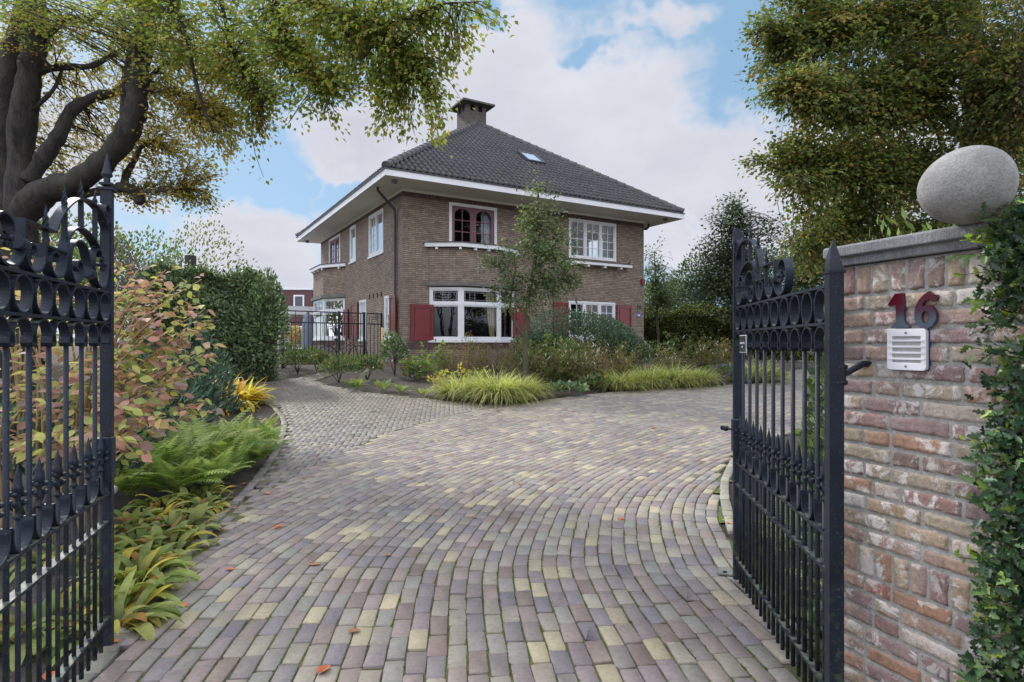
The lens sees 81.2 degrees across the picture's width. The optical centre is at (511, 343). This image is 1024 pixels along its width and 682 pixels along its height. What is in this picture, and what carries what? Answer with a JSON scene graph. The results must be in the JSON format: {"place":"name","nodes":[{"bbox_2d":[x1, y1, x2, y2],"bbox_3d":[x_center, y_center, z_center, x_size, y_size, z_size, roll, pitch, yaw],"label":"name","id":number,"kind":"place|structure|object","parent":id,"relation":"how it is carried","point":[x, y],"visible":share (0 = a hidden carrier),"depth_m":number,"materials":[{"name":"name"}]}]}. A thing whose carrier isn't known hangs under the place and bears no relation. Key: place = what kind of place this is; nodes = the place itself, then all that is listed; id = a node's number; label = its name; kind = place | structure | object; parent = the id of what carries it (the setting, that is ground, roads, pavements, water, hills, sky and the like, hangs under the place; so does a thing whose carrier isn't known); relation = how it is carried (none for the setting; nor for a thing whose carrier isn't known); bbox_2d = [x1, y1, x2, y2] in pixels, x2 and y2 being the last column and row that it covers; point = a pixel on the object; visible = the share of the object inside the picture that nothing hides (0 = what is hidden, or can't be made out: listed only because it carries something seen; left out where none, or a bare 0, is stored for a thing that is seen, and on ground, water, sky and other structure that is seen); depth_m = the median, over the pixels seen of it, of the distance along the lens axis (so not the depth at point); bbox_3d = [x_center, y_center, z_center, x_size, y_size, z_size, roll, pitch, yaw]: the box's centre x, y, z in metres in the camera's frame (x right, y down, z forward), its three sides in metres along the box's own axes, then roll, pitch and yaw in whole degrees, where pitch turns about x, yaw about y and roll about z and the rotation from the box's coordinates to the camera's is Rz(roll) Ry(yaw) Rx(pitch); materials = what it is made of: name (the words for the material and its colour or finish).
{"place":"outdoors","nodes":[
{"label":"outdoors","id":0,"kind":"place"},
{"bbox_2d":[0,344,822,681],"bbox_3d":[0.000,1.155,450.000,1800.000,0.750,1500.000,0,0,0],"label":"ground","id":1,"kind":"structure","parent":0,"point":[242,478],"depth_m":8.34,"materials":[{"name":"soil"}]},
{"bbox_2d":[0,578,122,671],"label":"hosta clump","id":2,"kind":"object","parent":1,"relation":"on","point":[12,639],"visible":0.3,"depth_m":3.10,"materials":[{"name":"green plant"}]},
{"bbox_2d":[10,532,137,581],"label":"hosta clump","id":3,"kind":"object","parent":1,"relation":"on","point":[23,563],"visible":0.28,"depth_m":4.07,"materials":[{"name":"green plant"}]},
{"bbox_2d":[0,379,153,515],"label":"evergreen shrub","id":4,"kind":"object","parent":1,"relation":"on","point":[119,464],"visible":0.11,"depth_m":4.88,"materials":[{"name":"green plant"}]},
{"bbox_2d":[33,209,134,364],"bbox_3d":[-17.659,-2.167,22.191,6.767,5.920,3.474,0,0,0],"label":"background tree","id":5,"kind":"object","parent":1,"relation":"on","point":[116,228],"visible":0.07,"depth_m":22.06,"materials":[{"name":"green plant"}]},
{"bbox_2d":[1,379,180,463],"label":"evergreen shrub","id":6,"kind":"object","parent":1,"relation":"on","point":[127,415],"visible":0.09,"depth_m":6.41,"materials":[{"name":"green plant"}]},
{"bbox_2d":[23,569,186,672],"bbox_3d":[-2.140,1.494,3.180,0.719,0.361,0.642,0,0,-36],"label":"hosta clump","id":7,"kind":"object","parent":1,"relation":"on","point":[143,627],"visible":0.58,"depth_m":3.23,"materials":[{"name":"green plant"}]},
{"bbox_2d":[37,225,186,339],"bbox_3d":[-13.006,-1.421,18.977,5.783,4.540,2.647,0,0,0],"label":"distant bush","id":8,"kind":"object","parent":1,"relation":"on","point":[137,253],"visible":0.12,"depth_m":18.75,"materials":[{"name":"green plant"}]},
{"bbox_2d":[0,241,226,542],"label":"viburnum","id":9,"kind":"object","parent":1,"relation":"on","point":[142,418],"visible":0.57,"depth_m":4.39,"materials":[{"name":"green plant"}]},
{"bbox_2d":[87,235,158,378],"bbox_3d":[-9.229,-0.786,14.200,1.693,3.900,1.295,0,0,0],"label":"purple bush","id":10,"kind":"object","parent":1,"relation":"on","point":[130,258],"visible":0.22,"depth_m":14.12,"materials":[{"name":"green plant"}]},
{"bbox_2d":[71,432,180,498],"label":"fern","id":11,"kind":"object","parent":1,"relation":"on","point":[127,488],"visible":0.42,"depth_m":5.74,"materials":[{"name":"green plant"}]},
{"bbox_2d":[70,557,198,615],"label":"hosta clump","id":12,"kind":"object","parent":1,"relation":"on","point":[137,586],"visible":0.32,"depth_m":3.55,"materials":[{"name":"green plant"}]},
{"bbox_2d":[69,540,200,601],"bbox_3d":[-2.363,1.499,3.812,0.808,0.351,0.770,0,0,0],"label":"hosta clump","id":13,"kind":"object","parent":1,"relation":"on","point":[144,560],"visible":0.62,"depth_m":3.88,"materials":[{"name":"green plant"}]},
{"bbox_2d":[114,506,163,534],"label":"hosta clump","id":14,"kind":"object","parent":1,"relation":"on","point":[147,512],"visible":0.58,"depth_m":4.94,"materials":[{"name":"green plant"}]},
{"bbox_2d":[91,515,194,554],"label":"hosta clump","id":15,"kind":"object","parent":1,"relation":"on","point":[142,531],"visible":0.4,"depth_m":4.50,"materials":[{"name":"green plant"}]},
{"bbox_2d":[71,368,222,428],"bbox_3d":[-4.828,0.891,7.818,1.724,1.291,1.788,0,0,0],"label":"evergreen shrub","id":16,"kind":"object","parent":1,"relation":"on","point":[196,395],"visible":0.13,"depth_m":8.03,"materials":[{"name":"green plant"}]},
{"bbox_2d":[114,250,185,344],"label":"laurel bush","id":17,"kind":"object","parent":1,"relation":"on","point":[122,304],"visible":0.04,"depth_m":16.08,"materials":[{"name":"green plant"}]},
{"bbox_2d":[117,501,194,528],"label":"hosta clump","id":18,"kind":"object","parent":1,"relation":"on","point":[159,516],"visible":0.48,"depth_m":4.99,"materials":[{"name":"green plant"}]},
{"bbox_2d":[120,492,195,511],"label":"hosta clump","id":19,"kind":"object","parent":1,"relation":"on","point":[159,501],"visible":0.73,"depth_m":5.53,"materials":[{"name":"green plant"}]},
{"bbox_2d":[114,520,219,560],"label":"hosta clump","id":20,"kind":"object","parent":1,"relation":"on","point":[185,538],"visible":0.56,"depth_m":4.37,"materials":[{"name":"green plant"}]},
{"bbox_2d":[117,428,222,491],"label":"fern","id":21,"kind":"object","parent":1,"relation":"on","point":[178,451],"visible":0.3,"depth_m":6.17,"materials":[{"name":"green plant"}]},
{"bbox_2d":[117,446,229,494],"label":"fern","id":22,"kind":"object","parent":1,"relation":"on","point":[172,479],"visible":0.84,"depth_m":5.82,"materials":[{"name":"green plant"}]},
{"bbox_2d":[126,502,225,545],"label":"hosta clump","id":23,"kind":"object","parent":1,"relation":"on","point":[197,515],"visible":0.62,"depth_m":4.88,"materials":[{"name":"green plant"}]},
{"bbox_2d":[118,318,239,406],"bbox_3d":[-5.541,0.520,9.732,2.204,1.876,1.998,0,0,0],"label":"evergreen shrub","id":24,"kind":"object","parent":1,"relation":"on","point":[223,382],"visible":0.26,"depth_m":9.61,"materials":[{"name":"green plant"}]},
{"bbox_2d":[155,481,233,507],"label":"hosta clump","id":25,"kind":"object","parent":1,"relation":"on","point":[197,492],"visible":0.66,"depth_m":5.85,"materials":[{"name":"green plant"}]},
{"bbox_2d":[144,376,246,415],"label":"evergreen shrub","id":26,"kind":"object","parent":1,"relation":"on","point":[216,402],"visible":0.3,"depth_m":9.62,"materials":[{"name":"green plant"}]},
{"bbox_2d":[162,219,246,273],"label":"distant bush","id":27,"kind":"object","parent":1,"relation":"on","point":[205,250],"visible":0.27,"depth_m":19.96,"materials":[{"name":"green plant"}]},
{"bbox_2d":[132,252,279,383],"bbox_3d":[-8.125,-0.606,15.947,3.482,3.508,2.116,0,0,-30],"label":"laurel hedge","id":28,"kind":"object","parent":1,"relation":"on","point":[249,361],"visible":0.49,"depth_m":15.52,"materials":[{"name":"green plant"}]},
{"bbox_2d":[167,439,245,488],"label":"fern","id":29,"kind":"object","parent":1,"relation":"on","point":[214,463],"visible":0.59,"depth_m":6.18,"materials":[{"name":"green plant"}]},
{"bbox_2d":[139,401,278,455],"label":"fern","id":30,"kind":"object","parent":1,"relation":"on","point":[199,432],"visible":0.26,"depth_m":7.07,"materials":[{"name":"green plant"}]},
{"bbox_2d":[182,490,235,518],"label":"hosta clump","id":31,"kind":"object","parent":1,"relation":"on","point":[209,498],"visible":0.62,"depth_m":5.50,"materials":[{"name":"green plant"}]},
{"bbox_2d":[198,428,256,478],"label":"fern","id":32,"kind":"object","parent":1,"relation":"on","point":[239,454],"visible":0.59,"depth_m":6.65,"materials":[{"name":"green plant"}]},
{"bbox_2d":[193,412,282,442],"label":"fern","id":33,"kind":"object","parent":1,"relation":"on","point":[246,425],"visible":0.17,"depth_m":7.86,"materials":[{"name":"green plant"}]},
{"bbox_2d":[205,373,274,415],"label":"yellow perennial","id":34,"kind":"object","parent":1,"relation":"on","point":[248,395],"visible":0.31,"depth_m":11.92,"materials":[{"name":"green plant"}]},
{"bbox_2d":[216,429,294,466],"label":"fern","id":35,"kind":"object","parent":1,"relation":"on","point":[256,452],"visible":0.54,"depth_m":7.31,"materials":[{"name":"green plant"}]},
{"bbox_2d":[0,0,518,398],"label":"beech tree","id":36,"kind":"object","parent":1,"relation":"on","point":[27,190],"visible":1,"depth_m":11.07,"materials":[{"name":"green plant"}]},
{"bbox_2d":[244,418,283,444],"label":"fern","id":37,"kind":"object","parent":1,"relation":"on","point":[278,429],"visible":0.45,"depth_m":8.46,"materials":[{"name":"green plant"}]},
{"bbox_2d":[240,267,291,381],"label":"laurel bush","id":38,"kind":"object","parent":1,"relation":"on","point":[279,311],"visible":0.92,"depth_m":15.70,"materials":[{"name":"green plant"}]},
{"bbox_2d":[272,287,312,352],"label":"brick house","id":39,"kind":"structure","parent":1,"relation":"on","point":[299,296],"depth_m":51.95,"materials":[{"name":"brick"}]},
{"bbox_2d":[277,344,318,373],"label":"rhododendron","id":40,"kind":"object","parent":1,"relation":"on","point":[301,359],"visible":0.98,"depth_m":17.85,"materials":[{"name":"green plant"}]},
{"bbox_2d":[301,312,311,355],"bbox_3d":[-8.743,-0.325,25.500,0.480,2.150,0.480,0,0,0],"label":"covered parasol","id":41,"kind":"object","parent":1,"relation":"on","point":[304,335],"visible":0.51,"depth_m":25.33,"materials":[{"name":"grey fabric"}]},
{"bbox_2d":[281,310,336,368],"bbox_3d":[-6.487,-0.155,19.179,1.810,1.850,0.070,0,0,-40],"label":"garden fence","id":42,"kind":"object","parent":1,"relation":"on","point":[295,322],"visible":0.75,"depth_m":19.22,"materials":[{"name":"black metal"}]},
{"bbox_2d":[316,349,362,382],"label":"rhododendron","id":43,"kind":"object","parent":1,"relation":"on","point":[335,366],"visible":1,"depth_m":15.86,"materials":[{"name":"green plant"}]},
{"bbox_2d":[338,311,365,365],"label":"garden gate","id":44,"kind":"structure","parent":1,"relation":"on","point":[364,331],"depth_m":20.13,"materials":[{"name":"black metal"}]},
{"bbox_2d":[348,352,385,379],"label":"rhododendron","id":45,"kind":"object","parent":1,"relation":"on","point":[371,361],"visible":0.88,"depth_m":16.49,"materials":[{"name":"green plant"}]},
{"bbox_2d":[378,330,409,375],"bbox_3d":[-3.446,0.266,17.493,0.910,1.367,0.921,0,0,0],"label":"upright camellia","id":46,"kind":"object","parent":1,"relation":"on","point":[396,344],"visible":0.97,"depth_m":17.39,"materials":[{"name":"green plant"}]},
{"bbox_2d":[398,353,439,379],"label":"leafy perennial","id":47,"kind":"object","parent":1,"relation":"on","point":[410,362],"visible":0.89,"depth_m":16.48,"materials":[{"name":"green plant"}]},
{"bbox_2d":[415,339,452,380],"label":"thin shrub","id":48,"kind":"object","parent":1,"relation":"on","point":[436,356],"visible":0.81,"depth_m":15.90,"materials":[{"name":"green plant"}]},
{"bbox_2d":[427,361,491,389],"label":"leafy perennial","id":49,"kind":"object","parent":1,"relation":"on","point":[447,371],"visible":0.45,"depth_m":14.16,"materials":[{"name":"green plant"}]},
{"bbox_2d":[422,368,498,402],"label":"ornamental grass","id":50,"kind":"object","parent":1,"relation":"on","point":[444,388],"depth_m":12.95,"materials":[{"name":"green plant"}]},
{"bbox_2d":[433,331,489,380],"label":"bronze perennial","id":51,"kind":"object","parent":1,"relation":"on","point":[469,362],"visible":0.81,"depth_m":16.02,"materials":[{"name":"green plant"}]},
{"bbox_2d":[278,97,684,369],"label":"brick house","id":52,"kind":"structure","parent":1,"relation":"on","point":[398,239],"depth_m":21.56,"materials":[{"name":"brown brick"}]},
{"bbox_2d":[313,299,322,338],"bbox_3d":[-8.475,-1.075,26.497,0.253,1.710,1.900,0,0,-30],"label":"bay window","id":53,"kind":"structure","parent":52,"relation":"in","point":[317,305],"depth_m":26.58,"materials":[{"name":"white paint"}]},
{"bbox_2d":[323,298,344,338],"bbox_3d":[-7.521,-1.075,25.374,0.758,1.710,1.097,0,0,-30],"label":"bay window","id":54,"kind":"structure","parent":52,"relation":"in","point":[332,304],"depth_m":25.40,"materials":[{"name":"white paint"}]},
{"bbox_2d":[329,234,339,262],"bbox_3d":[-7.844,-4.050,26.543,0.115,1.400,1.960,0,0,-30],"label":"window","id":55,"kind":"structure","parent":52,"relation":"in","point":[334,243],"depth_m":26.61,"materials":[{"name":"white paint"}]},
{"bbox_2d":[367,208,383,258],"bbox_3d":[-4.861,-3.920,21.406,0.130,1.580,1.760,0,0,-30],"label":"window","id":56,"kind":"structure","parent":52,"relation":"in","point":[376,219],"depth_m":21.36,"materials":[{"name":"white paint"}]},
{"bbox_2d":[429,287,460,339],"bbox_3d":[-2.170,-0.985,19.485,1.042,1.730,0.094,0,0,1],"label":"window frame","id":57,"kind":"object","parent":52,"relation":"in","point":[436,303],"depth_m":19.45,"materials":[{"name":"white paint"}]},
{"bbox_2d":[449,202,496,244],"bbox_3d":[-1.387,-4.005,20.403,1.810,1.410,0.344,0,0,-30],"label":"window","id":58,"kind":"structure","parent":52,"relation":"in","point":[488,222],"depth_m":20.33,"materials":[{"name":"white paint"}]},
{"bbox_2d":[461,287,499,339],"bbox_3d":[-1.087,-0.985,19.902,1.450,1.730,0.253,0,0,-30],"label":"window frame","id":59,"kind":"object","parent":52,"relation":"in","point":[490,313],"depth_m":19.94,"materials":[{"name":"white paint"}]},
{"bbox_2d":[568,301,614,339],"bbox_3d":[3.001,-0.870,22.945,2.350,1.480,0.359,0,0,-30],"label":"window","id":60,"kind":"structure","parent":52,"relation":"in","point":[601,307],"depth_m":23.00,"materials":[{"name":"white paint"}]},
{"bbox_2d":[569,218,615,261],"bbox_3d":[3.021,-3.960,22.976,2.280,1.480,0.324,0,0,-30],"label":"window","id":61,"kind":"structure","parent":52,"relation":"in","point":[603,228],"depth_m":23.02,"materials":[{"name":"white paint"}]},
{"bbox_2d":[444,365,546,407],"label":"ornamental grass","id":62,"kind":"object","parent":1,"relation":"on","point":[487,392],"depth_m":12.39,"materials":[{"name":"green plant"}]},
{"bbox_2d":[473,338,534,380],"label":"bronze perennial","id":63,"kind":"object","parent":1,"relation":"on","point":[506,356],"visible":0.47,"depth_m":16.29,"materials":[{"name":"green plant"}]},
{"bbox_2d":[491,337,564,383],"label":"tall perennial","id":64,"kind":"object","parent":1,"relation":"on","point":[521,367],"visible":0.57,"depth_m":15.29,"materials":[{"name":"green plant"}]},
{"bbox_2d":[495,372,561,402],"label":"ornamental grass","id":65,"kind":"object","parent":1,"relation":"on","point":[536,388],"depth_m":12.88,"materials":[{"name":"green plant"}]},
{"bbox_2d":[473,162,594,381],"bbox_3d":[0.493,-1.714,14.649,3.012,5.640,1.902,0,0,22],"label":"young tree","id":66,"kind":"object","parent":1,"relation":"on","point":[538,248],"visible":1,"depth_m":14.54,"materials":[{"name":"green plant"}]},
{"bbox_2d":[509,330,571,371],"bbox_3d":[0.880,0.281,17.284,1.981,1.362,1.411,0,0,0],"label":"osmanthus","id":67,"kind":"object","parent":1,"relation":"on","point":[532,338],"visible":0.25,"depth_m":17.04,"materials":[{"name":"green plant"}]},
{"bbox_2d":[515,332,588,382],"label":"leafy bush","id":68,"kind":"object","parent":1,"relation":"on","point":[560,339],"visible":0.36,"depth_m":15.51,"materials":[{"name":"green plant"}]},
{"bbox_2d":[542,380,589,393],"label":"perennial","id":69,"kind":"object","parent":1,"relation":"on","point":[575,386],"visible":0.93,"depth_m":13.36,"materials":[{"name":"green plant"}]},
{"bbox_2d":[530,338,613,387],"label":"tall perennial","id":70,"kind":"object","parent":1,"relation":"on","point":[582,361],"visible":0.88,"depth_m":14.79,"materials":[{"name":"green plant"}]},
{"bbox_2d":[523,306,645,369],"bbox_3d":[2.084,-0.067,17.425,3.503,2.063,2.006,0,0,0],"label":"osmanthus","id":71,"kind":"object","parent":1,"relation":"on","point":[615,327],"visible":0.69,"depth_m":16.95,"materials":[{"name":"green plant"}]},
{"bbox_2d":[578,373,615,387],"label":"perennial","id":72,"kind":"object","parent":1,"relation":"on","point":[591,379],"visible":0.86,"depth_m":14.17,"materials":[{"name":"green plant"}]},
{"bbox_2d":[573,340,635,377],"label":"tall perennial","id":73,"kind":"object","parent":1,"relation":"on","point":[620,365],"visible":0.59,"depth_m":15.21,"materials":[{"name":"green plant"}]},
{"bbox_2d":[591,366,658,393],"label":"ornamental grass","id":74,"kind":"object","parent":1,"relation":"on","point":[624,382],"depth_m":14.23,"materials":[{"name":"green plant"}]},
{"bbox_2d":[611,340,687,373],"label":"tall perennial","id":75,"kind":"object","parent":1,"relation":"on","point":[661,359],"visible":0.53,"depth_m":16.67,"materials":[{"name":"green plant"}]},
{"bbox_2d":[619,361,689,390],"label":"ornamental grass","id":76,"kind":"object","parent":1,"relation":"on","point":[652,380],"depth_m":14.58,"materials":[{"name":"green plant"}]},
{"bbox_2d":[644,231,687,358],"bbox_3d":[6.863,-2.150,27.260,2.312,5.807,2.373,0,0,19],"label":"young tree","id":77,"kind":"object","parent":1,"relation":"on","point":[660,296],"visible":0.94,"depth_m":26.95,"materials":[{"name":"green plant"}]},
{"bbox_2d":[639,359,707,388],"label":"ornamental grass","id":78,"kind":"object","parent":1,"relation":"on","point":[683,380],"depth_m":14.77,"materials":[{"name":"green plant"}]},
{"bbox_2d":[651,332,723,370],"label":"tall perennial","id":79,"kind":"object","parent":1,"relation":"on","point":[671,341],"visible":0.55,"depth_m":17.97,"materials":[{"name":"green plant"}]},
{"bbox_2d":[670,363,728,387],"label":"ornamental grass","id":80,"kind":"object","parent":1,"relation":"on","point":[704,381],"depth_m":15.09,"materials":[{"name":"green plant"}]},
{"bbox_2d":[682,337,753,373],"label":"tall perennial","id":81,"kind":"object","parent":1,"relation":"on","point":[721,352],"visible":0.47,"depth_m":17.52,"materials":[{"name":"green plant"}]},
{"bbox_2d":[667,244,768,316],"bbox_3d":[12.019,-2.446,33.921,7.420,6.492,4.927,0,0,0],"label":"background tree","id":82,"kind":"object","parent":1,"relation":"on","point":[683,280],"visible":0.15,"depth_m":33.56,"materials":[{"name":"green plant"}]},
{"bbox_2d":[701,364,746,377],"bbox_3d":[5.638,0.710,15.986,1.287,0.381,0.989,0,0,0],"label":"cranesbill","id":83,"kind":"object","parent":1,"relation":"on","point":[719,368],"visible":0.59,"depth_m":15.74,"materials":[{"name":"green plant"}]},
{"bbox_2d":[644,300,822,361],"bbox_3d":[9.956,-0.680,26.696,10.219,3.052,1.152,0,0,41],"label":"beech hedge","id":84,"kind":"object","parent":1,"relation":"on","point":[700,325],"visible":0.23,"depth_m":27.71,"materials":[{"name":"green plant"}]},
{"bbox_2d":[674,189,794,362],"bbox_3d":[9.270,-2.713,24.266,5.221,6.956,3.166,0,0,0],"label":"young tree","id":85,"kind":"object","parent":1,"relation":"on","point":[716,285],"visible":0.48,"depth_m":23.97,"materials":[{"name":"green plant"}]},
{"bbox_2d":[725,356,797,383],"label":"ornamental grass","id":86,"kind":"object","parent":1,"relation":"on","point":[777,373],"depth_m":15.78,"materials":[{"name":"green plant"}]},
{"bbox_2d":[768,218,824,368],"bbox_3d":[9.749,-1.678,19.355,3.744,4.988,2.929,0,0,0],"label":"young tree","id":87,"kind":"object","parent":1,"relation":"on","point":[813,282],"visible":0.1,"depth_m":18.97,"materials":[{"name":"green plant"}]},
{"bbox_2d":[798,349,823,661],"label":"climbing ivy","id":88,"kind":"object","parent":1,"relation":"on","point":[811,406],"visible":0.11,"depth_m":2.90,"materials":[{"name":"green plant"}]},
{"bbox_2d":[730,0,1023,288],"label":"beech tree","id":89,"kind":"object","parent":1,"relation":"on","point":[882,98],"visible":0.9,"depth_m":12.41,"materials":[{"name":"green plant"}]},
{"bbox_2d":[857,208,955,241],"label":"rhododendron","id":90,"kind":"object","parent":1,"relation":"on","point":[904,216],"visible":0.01,"depth_m":4.53,"materials":[{"name":"green plant"}]},
{"bbox_2d":[823,217,1023,681],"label":"brick pillar","id":91,"kind":"structure","parent":1,"relation":"on","point":[910,515],"depth_m":2.17,"materials":[{"name":"brick"}]},
{"bbox_2d":[846,361,871,375],"bbox_3d":[1.318,0.108,2.299,0.213,0.086,0.038,0,0,-23],"label":"hinge pin","id":92,"kind":"object","parent":91,"relation":"attached to","point":[856,367],"visible":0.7,"depth_m":2.30,"materials":[{"name":"paint"}]},
{"bbox_2d":[720,226,847,681],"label":"gate leaf","id":93,"kind":"object","parent":92,"relation":"attached to","point":[762,321],"visible":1,"depth_m":2.74,"materials":[{"name":"paint"}]},
{"bbox_2d":[888,293,911,327],"bbox_3d":[1.429,-0.122,2.204,0.014,0.127,0.081,0,0,-21],"label":"house number","id":94,"kind":"object","parent":91,"relation":"attached to","point":[898,301],"visible":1,"depth_m":2.19,"materials":[{"name":"metal"}]},
{"bbox_2d":[887,329,930,370],"bbox_3d":[1.440,0.021,2.172,0.030,0.150,0.145,0,0,-21],"label":"intercom","id":95,"kind":"object","parent":91,"relation":"attached to","point":[908,349],"visible":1,"depth_m":2.16,"materials":[{"name":"white plastic"}]},
{"bbox_2d":[914,291,939,327],"bbox_3d":[1.466,-0.120,2.110,0.014,0.131,0.080,0,0,-21],"label":"house number","id":96,"kind":"object","parent":91,"relation":"attached to","point":[921,308],"visible":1,"depth_m":2.10,"materials":[{"name":"metal"}]},
{"bbox_2d":[917,145,1018,224],"bbox_3d":[1.465,-0.510,1.927,0.262,0.247,0.261,0,0,0],"label":"stone egg","id":97,"kind":"object","parent":91,"relation":"on","point":[958,186],"visible":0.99,"depth_m":1.85,"materials":[{"name":"grey stone"}]},
{"bbox_2d":[951,195,1023,681],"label":"holly hedge","id":98,"kind":"object","parent":1,"relation":"on","point":[999,489],"visible":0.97,"depth_m":1.79,"materials":[{"name":"green plant"}]},
{"bbox_2d":[944,197,1023,678],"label":"holly shoots","id":99,"kind":"object","parent":98,"relation":"attached to","point":[984,239],"visible":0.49,"depth_m":1.85,"materials":[{"name":"green plant"}]},
{"bbox_2d":[69,370,823,681],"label":"driveway","id":100,"kind":"structure","parent":0,"point":[293,398],"depth_m":4.32,"materials":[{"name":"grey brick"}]},
{"bbox_2d":[0,154,117,681],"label":"gate leaf","id":101,"kind":"object","parent":100,"relation":"on","point":[30,531],"visible":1,"depth_m":2.40,"materials":[{"name":"paint"}]},
{"bbox_2d":[97,407,798,681],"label":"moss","id":102,"kind":"object","parent":100,"relation":"on","point":[629,620],"visible":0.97,"depth_m":4.18,"materials":[{"name":"green plant"}]},
{"bbox_2d":[0,0,1023,341],"label":"sky","id":103,"kind":"structure","parent":0,"point":[644,95],"materials":[{"name":"blue"}]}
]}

